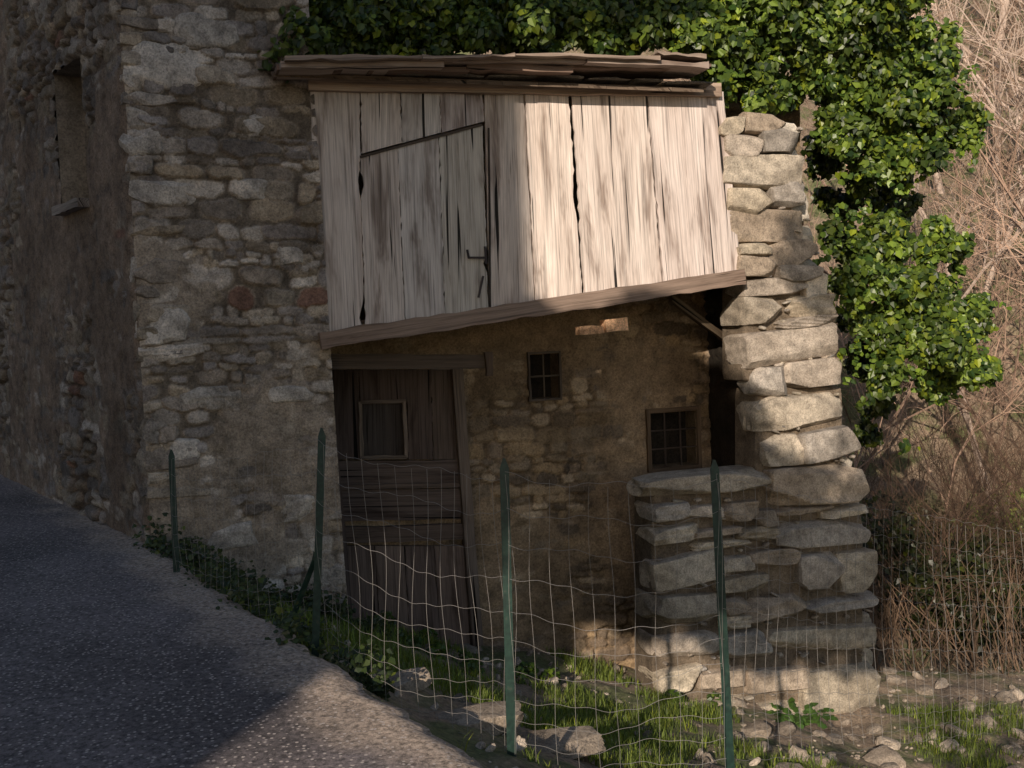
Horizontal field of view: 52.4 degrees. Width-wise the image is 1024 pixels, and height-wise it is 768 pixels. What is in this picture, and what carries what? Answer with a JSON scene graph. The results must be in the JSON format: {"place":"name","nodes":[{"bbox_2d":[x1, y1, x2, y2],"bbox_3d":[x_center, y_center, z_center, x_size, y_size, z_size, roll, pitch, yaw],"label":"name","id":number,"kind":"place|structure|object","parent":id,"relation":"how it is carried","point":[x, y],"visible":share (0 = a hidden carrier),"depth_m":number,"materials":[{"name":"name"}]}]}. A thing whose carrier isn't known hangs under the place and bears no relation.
{"place":"outdoors","nodes":[
{"label":"outdoors","id":0,"kind":"place"},
{"bbox_2d":[0,474,482,767],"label":"asphalt road","id":1,"kind":"structure","parent":0,"point":[118,649],"depth_m":4.61,"materials":[{"name":"grey asphalt"}]},
{"bbox_2d":[195,0,1023,767],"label":"ground","id":2,"kind":"structure","parent":0,"point":[437,726],"depth_m":9.84,"materials":[{"name":"soil"}]},
{"bbox_2d":[0,0,150,543],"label":"side wall","id":3,"kind":"structure","parent":2,"relation":"on","point":[71,396],"depth_m":8.23,"materials":[{"name":"stone"}]},
{"bbox_2d":[51,197,89,215],"bbox_3d":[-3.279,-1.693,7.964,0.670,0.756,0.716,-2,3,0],"label":"window sill","id":4,"kind":"structure","parent":3,"relation":"attached to","point":[74,204],"depth_m":7.81,"materials":[{"name":"grey stone"}]},
{"bbox_2d":[54,56,88,203],"bbox_3d":[-3.232,-1.906,7.998,0.310,1.039,0.657,-5,4,-39],"label":"window reveal","id":5,"kind":"object","parent":3,"relation":"attached to","point":[73,130],"depth_m":8.21,"materials":[{"name":"grey stone"}]},
{"bbox_2d":[120,0,347,609],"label":"front wall","id":6,"kind":"structure","parent":2,"relation":"on","point":[257,313],"depth_m":7.31,"materials":[{"name":"stone"}]},
{"bbox_2d":[100,0,314,559],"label":"corner quoins","id":7,"kind":"object","parent":6,"relation":"attached to","point":[141,61],"visible":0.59,"depth_m":7.13,"materials":[{"name":"stone"}]},
{"bbox_2d":[132,512,721,708],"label":"wall foot weeds","id":8,"kind":"object","parent":2,"relation":"on","point":[158,545],"depth_m":6.40,"materials":[{"name":"green plant"}]},
{"bbox_2d":[270,51,880,715],"bbox_3d":[0.656,0.281,9.172,5.451,6.777,2.805,-3,3,-21],"label":"lean to shed","id":9,"kind":"object","parent":2,"relation":"on","point":[566,271],"visible":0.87,"depth_m":8.63,"materials":[{"name":"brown wood"}]},
{"bbox_2d":[332,368,482,646],"bbox_3d":[-0.899,1.072,8.675,1.243,2.476,0.114,-3,3,-18],"label":"wooden door","id":10,"kind":"structure","parent":9,"relation":"in","point":[395,416],"depth_m":8.68,"materials":[{"name":"brown wood"}]},
{"bbox_2d":[526,351,702,472],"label":"inner window frames","id":11,"kind":"structure","parent":9,"relation":"in","point":[697,409],"depth_m":9.42,"materials":[{"name":"brown wood"}]},
{"bbox_2d":[257,0,1011,454],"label":"ivy plant","id":12,"kind":"object","parent":9,"relation":"attached to","point":[871,80],"visible":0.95,"depth_m":9.02,"materials":[{"name":"green plant"}]},
{"bbox_2d":[168,555,1023,767],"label":"grass","id":13,"kind":"structure","parent":2,"relation":"on","point":[547,716],"depth_m":7.03,"materials":[{"name":"green plant"}]},
{"bbox_2d":[168,428,1023,767],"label":"wire fence","id":14,"kind":"object","parent":2,"relation":"on","point":[314,568],"visible":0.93,"depth_m":4.63,"materials":[{"name":"metal"}]},
{"bbox_2d":[265,602,1023,767],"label":"rubble stones","id":15,"kind":"object","parent":2,"relation":"on","point":[786,729],"visible":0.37,"depth_m":8.17,"materials":[{"name":"grey stone"}]},
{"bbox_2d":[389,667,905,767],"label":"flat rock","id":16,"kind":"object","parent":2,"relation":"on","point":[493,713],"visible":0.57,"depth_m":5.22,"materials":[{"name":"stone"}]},
{"bbox_2d":[567,0,1023,531],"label":"bare woodland","id":17,"kind":"object","parent":2,"relation":"on","point":[999,56],"visible":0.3,"depth_m":16.29,"materials":[{"name":"brown plant"}]},
{"bbox_2d":[764,697,838,728],"bbox_3d":[2.376,2.763,8.604,0.615,0.134,0.611,-2,3,0],"label":"fern plant","id":18,"kind":"object","parent":2,"relation":"on","point":[799,719],"visible":0.93,"depth_m":8.61,"materials":[{"name":"green plant"}]},
{"bbox_2d":[828,209,1023,677],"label":"dry undergrowth","id":19,"kind":"object","parent":2,"relation":"on","point":[896,616],"visible":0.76,"depth_m":11.42,"materials":[{"name":"brown plant"}]},
{"bbox_2d":[861,480,1023,654],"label":"bramble bush","id":20,"kind":"object","parent":2,"relation":"on","point":[920,584],"visible":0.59,"depth_m":11.40,"materials":[{"name":"green plant"}]}
]}

